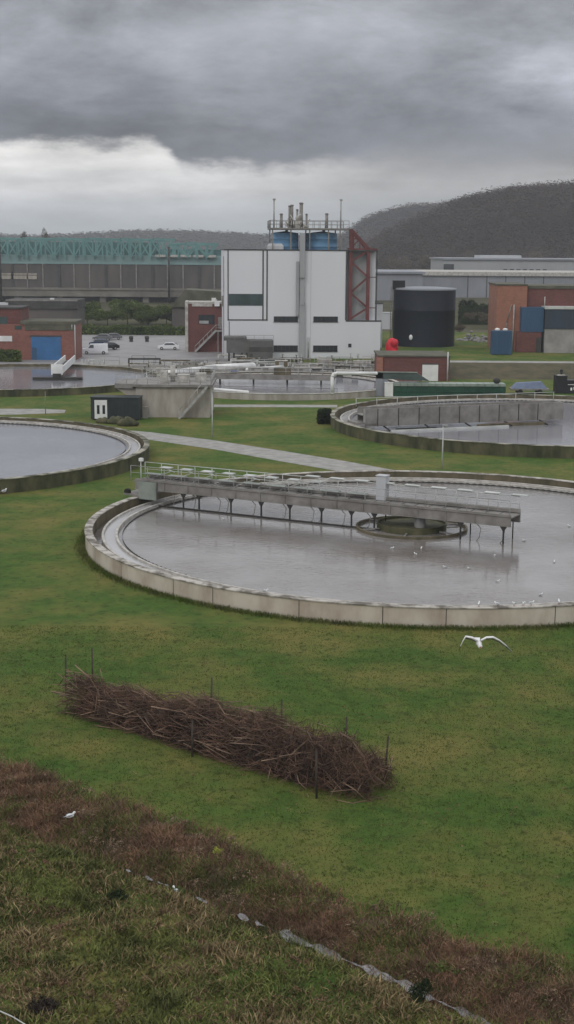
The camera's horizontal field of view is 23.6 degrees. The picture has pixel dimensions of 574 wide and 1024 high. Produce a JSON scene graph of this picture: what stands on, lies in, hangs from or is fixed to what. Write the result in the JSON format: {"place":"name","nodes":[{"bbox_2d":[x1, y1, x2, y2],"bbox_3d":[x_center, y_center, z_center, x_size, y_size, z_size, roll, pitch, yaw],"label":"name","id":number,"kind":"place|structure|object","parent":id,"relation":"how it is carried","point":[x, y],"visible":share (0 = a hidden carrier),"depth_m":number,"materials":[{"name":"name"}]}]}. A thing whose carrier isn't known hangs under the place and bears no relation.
{"place":"outdoors","nodes":[
{"label":"outdoors","id":0,"kind":"place"},
{"bbox_2d":[0,409,65,414],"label":"path","id":1,"kind":"structure","parent":0,"point":[19,411],"depth_m":171.42,"materials":[{"name":"concrete"}]},
{"bbox_2d":[0,305,81,359],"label":"brick building","id":2,"kind":"structure","parent":0,"point":[39,339],"depth_m":249.24,"materials":[{"name":"brick"}]},
{"bbox_2d":[31,337,60,359],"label":"roller door","id":3,"kind":"structure","parent":2,"relation":"in","point":[48,348],"depth_m":249.51,"materials":[{"name":"blue paint"}]},
{"bbox_2d":[33,355,82,379],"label":"scraper bridge","id":4,"kind":"structure","parent":0,"point":[60,367],"depth_m":206.60,"materials":[{"name":"white paint"}]},
{"bbox_2d":[73,363,194,364],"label":"pavement","id":5,"kind":"structure","parent":0,"point":[130,364],"depth_m":242.69,"materials":[{"name":"concrete"}]},
{"bbox_2d":[185,298,221,351],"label":"brick building","id":6,"kind":"structure","parent":0,"point":[203,326],"depth_m":270.98,"materials":[{"name":"brick"}]},
{"bbox_2d":[199,315,214,323],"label":"window","id":7,"kind":"structure","parent":6,"relation":"in","point":[203,319],"depth_m":270.84,"materials":[{"name":"grey glass"}]},
{"bbox_2d":[165,365,334,384],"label":"scraper bridge","id":8,"kind":"structure","parent":0,"point":[283,373],"depth_m":202.43,"materials":[{"name":"grey metal"}]},
{"bbox_2d":[129,430,390,470],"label":"path","id":9,"kind":"structure","parent":0,"point":[308,460],"depth_m":137.80,"materials":[{"name":"concrete"}]},
{"bbox_2d":[214,405,336,406],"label":"path","id":10,"kind":"structure","parent":0,"point":[275,405],"depth_m":179.29,"materials":[{"name":"concrete"}]},
{"bbox_2d":[0,358,573,1023],"bbox_3d":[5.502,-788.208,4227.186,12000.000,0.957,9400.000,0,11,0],"label":"ground","id":11,"kind":"structure","parent":0,"point":[48,580],"depth_m":60.55,"materials":[{"name":"plant"}]},
{"bbox_2d":[27,995,58,1018],"bbox_3d":[-6.547,13.309,36.755,0.860,0.541,1.058,0,11,0],"label":"shrub","id":12,"kind":"object","parent":11,"relation":"on","point":[39,1006],"visible":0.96,"depth_m":36.76,"materials":[{"name":"brown plant"}]},
{"bbox_2d":[0,416,149,493],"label":"settling tank","id":13,"kind":"object","parent":11,"relation":"on","point":[97,471],"visible":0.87,"depth_m":124.13,"materials":[{"name":"concrete"}]},
{"bbox_2d":[0,424,128,477],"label":"water","id":14,"kind":"structure","parent":13,"relation":"in","point":[25,450],"depth_m":134.49,"materials":[{"name":"liquid"}]},
{"bbox_2d":[72,426,138,460],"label":"water","id":15,"kind":"structure","parent":13,"relation":"in","point":[134,446],"depth_m":136.79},
{"bbox_2d":[0,364,159,396],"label":"settling tank","id":16,"kind":"object","parent":11,"relation":"on","point":[55,391],"visible":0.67,"depth_m":191.95,"materials":[{"name":"concrete"}]},
{"bbox_2d":[0,367,155,388],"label":"water","id":17,"kind":"structure","parent":16,"relation":"in","point":[16,377],"depth_m":211.77,"materials":[{"name":"liquid"}]},
{"bbox_2d":[102,889,128,900],"bbox_3d":[-5.408,12.108,43.371,0.914,0.455,0.605,0,11,0],"label":"shrub","id":18,"kind":"object","parent":11,"relation":"on","point":[117,892],"visible":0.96,"depth_m":43.33,"materials":[{"name":"green plant"}]},
{"bbox_2d":[90,395,142,420],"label":"site container","id":19,"kind":"object","parent":11,"relation":"on","point":[109,406],"visible":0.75,"depth_m":162.99,"materials":[{"name":"metal"}]},
{"bbox_2d":[0,335,236,365],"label":"yard","id":20,"kind":"structure","parent":11,"relation":"on","point":[138,347],"depth_m":267.49,"materials":[{"name":"concrete"}]},
{"bbox_2d":[0,348,23,361],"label":"hedge","id":21,"kind":"object","parent":20,"relation":"on","point":[10,355],"visible":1,"depth_m":244.92,"materials":[{"name":"green plant"}]},
{"bbox_2d":[0,298,85,326],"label":"dark shed","id":22,"kind":"structure","parent":20,"relation":"on","point":[56,308],"depth_m":328.56,"materials":[{"name":"metal"}]},
{"bbox_2d":[82,343,107,353],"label":"parked van","id":23,"kind":"object","parent":20,"relation":"on","point":[101,347],"visible":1,"depth_m":263.80,"materials":[{"name":"white paint"}]},
{"bbox_2d":[92,334,112,340],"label":"parked car","id":24,"kind":"object","parent":20,"relation":"on","point":[108,337],"visible":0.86,"depth_m":302.86,"materials":[{"name":"grey paint"}]},
{"bbox_2d":[80,355,161,366],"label":"pipework","id":25,"kind":"object","parent":20,"relation":"on","point":[129,359],"visible":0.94,"depth_m":241.00,"materials":[{"name":"metal"}]},
{"bbox_2d":[82,323,184,334],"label":"hedge","id":26,"kind":"object","parent":20,"relation":"on","point":[127,329],"visible":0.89,"depth_m":323.27,"materials":[{"name":"green plant"}]},
{"bbox_2d":[158,342,178,349],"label":"parked car","id":27,"kind":"object","parent":20,"relation":"on","point":[174,346],"visible":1,"depth_m":276.36,"materials":[{"name":"white paint"}]},
{"bbox_2d":[117,416,138,425],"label":"shrub","id":28,"kind":"object","parent":11,"relation":"on","point":[127,421],"visible":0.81,"depth_m":157.85,"materials":[{"name":"plant"}]},
{"bbox_2d":[115,366,216,418],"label":"concrete block","id":29,"kind":"structure","parent":11,"relation":"on","point":[164,394],"depth_m":166.16,"materials":[{"name":"grey concrete"}]},
{"bbox_2d":[165,884,195,898],"bbox_3d":[-3.595,12.436,44.843,1.290,0.493,0.951,8,13,33],"label":"shrub","id":30,"kind":"object","parent":11,"relation":"on","point":[178,887],"visible":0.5,"depth_m":44.85,"materials":[{"name":"green plant"}]},
{"bbox_2d":[51,648,405,803],"bbox_3d":[-3.158,8.278,56.727,18.598,2.877,4.480,8,13,36],"label":"brushwood hedge","id":31,"kind":"object","parent":11,"relation":"on","point":[208,727],"visible":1,"depth_m":54.90,"materials":[{"name":"brown plant"}]},
{"bbox_2d":[3,298,488,329],"bbox_3d":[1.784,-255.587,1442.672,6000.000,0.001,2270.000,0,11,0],"label":"scrubland","id":32,"kind":"structure","parent":11,"relation":"on","point":[386,308],"depth_m":393.05,"materials":[{"name":"plant"}]},
{"bbox_2d":[85,300,100,323],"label":"green bush","id":33,"kind":"object","parent":32,"relation":"on","point":[89,311],"visible":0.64,"depth_m":362.60,"materials":[{"name":"green plant"}]},
{"bbox_2d":[93,308,123,324],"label":"green bush","id":34,"kind":"object","parent":32,"relation":"on","point":[101,314],"visible":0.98,"depth_m":360.35,"materials":[{"name":"green plant"}]},
{"bbox_2d":[1,262,220,302],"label":"viaduct","id":35,"kind":"object","parent":32,"relation":"on","point":[108,281],"visible":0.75,"depth_m":513.35,"materials":[{"name":"concrete"}]},
{"bbox_2d":[0,237,220,262],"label":"lattice hall","id":36,"kind":"structure","parent":35,"relation":"on","point":[63,250],"depth_m":552.48,"materials":[{"name":"teal metal"}]},
{"bbox_2d":[107,298,147,323],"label":"green bush","id":37,"kind":"object","parent":32,"relation":"on","point":[129,310],"visible":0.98,"depth_m":364.00,"materials":[{"name":"green plant"}]},
{"bbox_2d":[135,304,162,324],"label":"green bush","id":38,"kind":"object","parent":32,"relation":"on","point":[151,316],"visible":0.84,"depth_m":365.77,"materials":[{"name":"green plant"}]},
{"bbox_2d":[151,304,171,324],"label":"green bush","id":39,"kind":"object","parent":32,"relation":"on","point":[165,311],"visible":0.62,"depth_m":366.09,"materials":[{"name":"green plant"}]},
{"bbox_2d":[168,247,169,302],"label":"lamp post","id":40,"kind":"object","parent":32,"relation":"on","point":[168,274],"visible":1,"depth_m":510.29,"materials":[{"name":"metal"}]},
{"bbox_2d":[170,288,220,326],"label":"gabled shed","id":41,"kind":"structure","parent":32,"relation":"on","point":[178,307],"depth_m":356.51,"materials":[{"name":"metal"}]},
{"bbox_2d":[381,256,399,269],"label":"bare tree","id":42,"kind":"object","parent":32,"relation":"on","point":[392,263],"visible":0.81,"depth_m":785.26,"materials":[{"name":"grey plant"}]},
{"bbox_2d":[375,269,424,299],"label":"warehouse","id":43,"kind":"structure","parent":32,"relation":"on","point":[385,277],"depth_m":552.45,"materials":[{"name":"metal"}]},
{"bbox_2d":[400,260,414,269],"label":"bare tree","id":44,"kind":"object","parent":32,"relation":"on","point":[407,265],"visible":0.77,"depth_m":805.32,"materials":[{"name":"grey plant"}]},
{"bbox_2d":[417,254,430,269],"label":"bare tree","id":45,"kind":"object","parent":32,"relation":"on","point":[425,261],"visible":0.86,"depth_m":764.46,"materials":[{"name":"grey plant"}]},
{"bbox_2d":[458,299,488,324],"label":"hedge","id":46,"kind":"object","parent":32,"relation":"on","point":[469,307],"visible":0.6,"depth_m":378.26,"materials":[{"name":"green plant"}]},
{"bbox_2d":[0,829,494,1023],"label":"rough grass","id":47,"kind":"structure","parent":11,"relation":"on","point":[211,948],"depth_m":39.37,"materials":[{"name":"plant"}]},
{"bbox_2d":[224,335,273,360],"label":"plant cabin","id":48,"kind":"object","parent":11,"relation":"on","point":[260,348],"visible":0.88,"depth_m":249.88,"materials":[{"name":"metal"}]},
{"bbox_2d":[107,363,417,381],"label":"yard","id":49,"kind":"structure","parent":11,"relation":"on","point":[160,366],"depth_m":237.44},
{"bbox_2d":[144,359,227,372],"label":"pipework","id":50,"kind":"object","parent":49,"relation":"on","point":[196,364],"visible":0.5,"depth_m":235.69,"materials":[{"name":"metal"}]},
{"bbox_2d":[168,362,255,372],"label":"pipe","id":51,"kind":"object","parent":49,"relation":"on","point":[186,370],"visible":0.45,"depth_m":219.65,"materials":[{"name":"metal"}]},
{"bbox_2d":[216,354,310,370],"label":"pipework","id":52,"kind":"object","parent":49,"relation":"on","point":[257,361],"visible":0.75,"depth_m":241.87,"materials":[{"name":"metal"}]},
{"bbox_2d":[317,359,331,367],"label":"pump cabinet","id":53,"kind":"object","parent":49,"relation":"on","point":[325,361],"visible":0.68,"depth_m":234.84,"materials":[{"name":"metal"}]},
{"bbox_2d":[309,354,374,372],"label":"pipework","id":54,"kind":"object","parent":49,"relation":"on","point":[345,364],"visible":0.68,"depth_m":234.53,"materials":[{"name":"metal"}]},
{"bbox_2d":[353,360,371,367],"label":"pump cabinet","id":55,"kind":"object","parent":49,"relation":"on","point":[356,362],"visible":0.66,"depth_m":238.30,"materials":[{"name":"metal"}]},
{"bbox_2d":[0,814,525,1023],"bbox_3d":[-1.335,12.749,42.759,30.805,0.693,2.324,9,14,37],"label":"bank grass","id":56,"kind":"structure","parent":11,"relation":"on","point":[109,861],"depth_m":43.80,"materials":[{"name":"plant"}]},
{"bbox_2d":[214,385,337,392],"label":"railing","id":57,"kind":"object","parent":11,"relation":"on","point":[282,387],"visible":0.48,"depth_m":192.47,"materials":[{"name":"grey metal"}]},
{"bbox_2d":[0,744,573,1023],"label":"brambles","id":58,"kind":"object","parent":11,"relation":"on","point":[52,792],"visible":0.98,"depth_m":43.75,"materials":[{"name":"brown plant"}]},
{"bbox_2d":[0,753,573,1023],"bbox_3d":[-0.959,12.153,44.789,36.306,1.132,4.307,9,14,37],"label":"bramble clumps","id":59,"kind":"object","parent":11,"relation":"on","point":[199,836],"visible":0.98,"depth_m":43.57,"materials":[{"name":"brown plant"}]},
{"bbox_2d":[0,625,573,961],"bbox_3d":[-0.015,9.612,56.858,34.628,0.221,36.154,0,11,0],"label":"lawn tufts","id":60,"kind":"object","parent":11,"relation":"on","point":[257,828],"visible":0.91,"depth_m":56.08,"materials":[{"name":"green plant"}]},
{"bbox_2d":[221,229,382,358],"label":"process building","id":61,"kind":"structure","parent":11,"relation":"on","point":[307,304],"depth_m":255.77,"materials":[{"name":"paint"}]},
{"bbox_2d":[229,294,261,305],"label":"window","id":62,"kind":"structure","parent":61,"relation":"in","point":[234,299],"depth_m":254.80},
{"bbox_2d":[271,230,297,248],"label":"storage silo","id":63,"kind":"object","parent":61,"relation":"on","point":[283,238],"visible":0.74,"depth_m":255.53,"materials":[{"name":"blue paint"}]},
{"bbox_2d":[274,316,297,321],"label":"window","id":64,"kind":"structure","parent":61,"relation":"in","point":[276,318],"depth_m":256.05,"materials":[{"name":"grey glass"}]},
{"bbox_2d":[274,345,297,351],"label":"window","id":65,"kind":"structure","parent":61,"relation":"in","point":[277,348],"depth_m":257.05,"materials":[{"name":"grey glass"}]},
{"bbox_2d":[267,199,348,249],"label":"roof platform","id":66,"kind":"structure","parent":61,"relation":"on","point":[298,223],"depth_m":254.45,"materials":[{"name":"grey metal"}]},
{"bbox_2d":[306,230,336,249],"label":"storage silo","id":67,"kind":"object","parent":61,"relation":"on","point":[318,240],"visible":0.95,"depth_m":255.88,"materials":[{"name":"metal"}]},
{"bbox_2d":[313,316,337,321],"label":"window","id":68,"kind":"structure","parent":61,"relation":"in","point":[315,318],"depth_m":256.61,"materials":[{"name":"grey glass"}]},
{"bbox_2d":[313,345,337,351],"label":"window","id":69,"kind":"structure","parent":61,"relation":"in","point":[316,348],"depth_m":257.62,"materials":[{"name":"grey glass"}]},
{"bbox_2d":[214,371,398,399],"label":"settling tank","id":70,"kind":"object","parent":11,"relation":"on","point":[299,396],"visible":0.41,"depth_m":187.57,"materials":[{"name":"concrete"}]},
{"bbox_2d":[214,388,248,392],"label":"pipe","id":71,"kind":"object","parent":70,"relation":"on","point":[229,390],"visible":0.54,"depth_m":188.32,"materials":[{"name":"metal"}]},
{"bbox_2d":[214,377,375,392],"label":"water","id":72,"kind":"structure","parent":70,"relation":"in","point":[341,384],"depth_m":201.65,"materials":[{"name":"liquid"}]},
{"bbox_2d":[331,371,377,394],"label":"pipe","id":73,"kind":"object","parent":70,"relation":"on","point":[347,373],"visible":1,"depth_m":186.62,"materials":[{"name":"metal"}]},
{"bbox_2d":[71,529,573,631],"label":"edge grass","id":74,"kind":"structure","parent":11,"relation":"on","point":[83,551],"depth_m":76.41,"materials":[{"name":"plant"}]},
{"bbox_2d":[315,407,331,423],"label":"hedge","id":75,"kind":"object","parent":11,"relation":"on","point":[323,416],"visible":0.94,"depth_m":160.90,"materials":[{"name":"green plant"}]},
{"bbox_2d":[84,470,573,627],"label":"settling tank","id":76,"kind":"object","parent":11,"relation":"on","point":[106,556],"visible":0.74,"depth_m":79.51,"materials":[{"name":"concrete"}]},
{"bbox_2d":[94,521,108,544],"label":"water","id":77,"kind":"structure","parent":76,"relation":"in","point":[98,535],"depth_m":97.08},
{"bbox_2d":[124,458,528,543],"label":"scraper bridge","id":78,"kind":"structure","parent":76,"relation":"on","point":[381,501],"depth_m":100.22,"materials":[{"name":"grey metal"}]},
{"bbox_2d":[104,482,572,575],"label":"water","id":79,"kind":"structure","parent":76,"relation":"in","point":[110,538],"depth_m":94.83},
{"bbox_2d":[118,482,573,604],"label":"water","id":80,"kind":"structure","parent":76,"relation":"in","point":[311,560],"depth_m":91.17,"materials":[{"name":"liquid"}]},
{"bbox_2d":[356,515,467,539],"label":"well","id":81,"kind":"object","parent":76,"relation":"in","point":[399,525],"visible":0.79,"depth_m":97.31,"materials":[{"name":"concrete"}]},
{"bbox_2d":[382,312,391,328],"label":"vent tower","id":82,"kind":"structure","parent":11,"relation":"on","point":[386,320],"depth_m":319.75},
{"bbox_2d":[384,382,392,396],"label":"white cabinet","id":83,"kind":"object","parent":11,"relation":"on","point":[388,389],"visible":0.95,"depth_m":190.96,"materials":[{"name":"metal"}]},
{"bbox_2d":[376,371,428,395],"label":"steel portal","id":84,"kind":"object","parent":11,"relation":"on","point":[382,377],"visible":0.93,"depth_m":191.49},
{"bbox_2d":[374,350,450,380],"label":"pump house","id":85,"kind":"structure","parent":11,"relation":"on","point":[432,365],"depth_m":214.71,"materials":[{"name":"red brick"}]},
{"bbox_2d":[422,365,437,380],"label":"door","id":86,"kind":"structure","parent":85,"relation":"in","point":[430,372],"depth_m":214.83,"materials":[{"name":"white paint"}]},
{"bbox_2d":[408,977,433,1002],"bbox_3d":[3.633,13.135,37.596,0.734,0.833,0.625,-5,12,-27],"label":"shrub","id":87,"kind":"object","parent":11,"relation":"on","point":[423,984],"visible":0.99,"depth_m":37.51,"materials":[{"name":"green plant"}]},
{"bbox_2d":[425,956,470,974],"bbox_3d":[4.630,13.133,39.688,1.334,0.370,1.100,0,11,0],"label":"shrub","id":88,"kind":"object","parent":11,"relation":"on","point":[447,967],"visible":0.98,"depth_m":39.56,"materials":[{"name":"green plant"}]},
{"bbox_2d":[393,378,505,396],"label":"covered channel","id":89,"kind":"object","parent":11,"relation":"on","point":[405,389],"visible":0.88,"depth_m":191.14,"materials":[{"name":"green paint"}]},
{"bbox_2d":[330,394,573,458],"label":"settling tank","id":90,"kind":"object","parent":11,"relation":"on","point":[340,425],"visible":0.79,"depth_m":144.31,"materials":[{"name":"concrete"}]},
{"bbox_2d":[348,392,563,431],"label":"scraper bridge","id":91,"kind":"structure","parent":90,"relation":"attached to","point":[399,415],"depth_m":154.80,"materials":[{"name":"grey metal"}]},
{"bbox_2d":[350,401,573,444],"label":"water","id":92,"kind":"structure","parent":90,"relation":"in","point":[557,432],"depth_m":150.71,"materials":[{"name":"liquid"}]},
{"bbox_2d":[381,332,573,360],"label":"grass verge","id":93,"kind":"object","parent":11,"relation":"on","point":[467,351],"depth_m":249.00,"materials":[{"name":"plant"}]},
{"bbox_2d":[390,280,456,347],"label":"digester tank","id":94,"kind":"object","parent":93,"relation":"on","point":[423,316],"visible":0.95,"depth_m":261.30,"materials":[{"name":"metal"}]},
{"bbox_2d":[490,328,511,354],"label":"storage container","id":95,"kind":"object","parent":93,"relation":"on","point":[501,342],"visible":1,"depth_m":243.68,"materials":[{"name":"metal"}]},
{"bbox_2d":[509,381,548,393],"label":"flat trailer","id":96,"kind":"object","parent":11,"relation":"on","point":[535,386],"visible":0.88,"depth_m":196.13,"materials":[{"name":"grey metal"}]},
{"bbox_2d":[552,369,573,392],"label":"generator","id":97,"kind":"object","parent":11,"relation":"on","point":[562,383],"visible":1,"depth_m":197.37,"materials":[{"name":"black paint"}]},
{"bbox_2d":[0,0,573,235],"label":"sky","id":98,"kind":"structure","parent":0,"point":[115,115],"materials":[{"name":"grey"}]},
{"bbox_2d":[126,869,489,1023],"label":"stone edging","id":99,"kind":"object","parent":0,"point":[241,916],"depth_m":40.37,"materials":[{"name":"stone"}]},
{"bbox_2d":[380,329,573,379],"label":"embankment","id":100,"kind":"structure","parent":0,"point":[532,371],"depth_m":223.26,"materials":[{"name":"plant"}]},
{"bbox_2d":[385,338,397,350],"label":"red vessel","id":101,"kind":"object","parent":100,"relation":"on","point":[392,344],"visible":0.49,"depth_m":244.04,"materials":[{"name":"paint"}]},
{"bbox_2d":[455,330,479,340],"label":"rubble heap","id":102,"kind":"object","parent":100,"relation":"on","point":[468,338],"visible":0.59,"depth_m":282.26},
{"bbox_2d":[381,196,573,269],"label":"hill","id":103,"kind":"structure","parent":0,"point":[540,246],"depth_m":959.20,"materials":[{"name":"plant"}]},
{"bbox_2d":[346,179,573,269],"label":"woodland","id":104,"kind":"object","parent":103,"relation":"on","point":[413,229],"visible":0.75,"depth_m":980.42,"materials":[{"name":"plant"}]},
{"bbox_2d":[459,636,511,651],"bbox_3d":[4.489,2.977,31.234,1.110,0.464,0.701,-6,12,-29],"label":"flying gull","id":105,"kind":"object","parent":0,"point":[477,641],"visible":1,"depth_m":31.03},
{"bbox_2d":[407,269,573,297],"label":"warehouse","id":106,"kind":"structure","parent":0,"point":[470,283],"depth_m":591.72,"materials":[{"name":"metal"}]},
{"bbox_2d":[429,255,573,270],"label":"warehouse","id":107,"kind":"structure","parent":0,"point":[496,262],"depth_m":679.06,"materials":[{"name":"grey metal"}]},
{"bbox_2d":[450,360,573,362],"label":"path","id":108,"kind":"structure","parent":0,"point":[512,361],"depth_m":228.95,"materials":[{"name":"concrete"}]},
{"bbox_2d":[487,282,573,352],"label":"brick building","id":109,"kind":"structure","parent":0,"point":[537,318],"depth_m":251.06,"materials":[{"name":"brick"}]},
{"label":"hill","id":110,"kind":"structure","parent":0,"visible":0},
{"bbox_2d":[337,195,477,249],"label":"woodland","id":111,"kind":"object","parent":110,"relation":"on","point":[369,226],"visible":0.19,"depth_m":1608.32,"materials":[{"name":"plant"}]},
{"bbox_3d":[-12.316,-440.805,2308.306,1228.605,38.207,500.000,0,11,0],"label":"hill","id":112,"kind":"structure","parent":0,"visible":0},
{"bbox_2d":[0,228,338,249],"bbox_3d":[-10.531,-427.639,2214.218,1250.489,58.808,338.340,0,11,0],"label":"woodland","id":113,"kind":"object","parent":112,"relation":"on","point":[236,240],"visible":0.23,"depth_m":2218.00,"materials":[{"name":"plant"}]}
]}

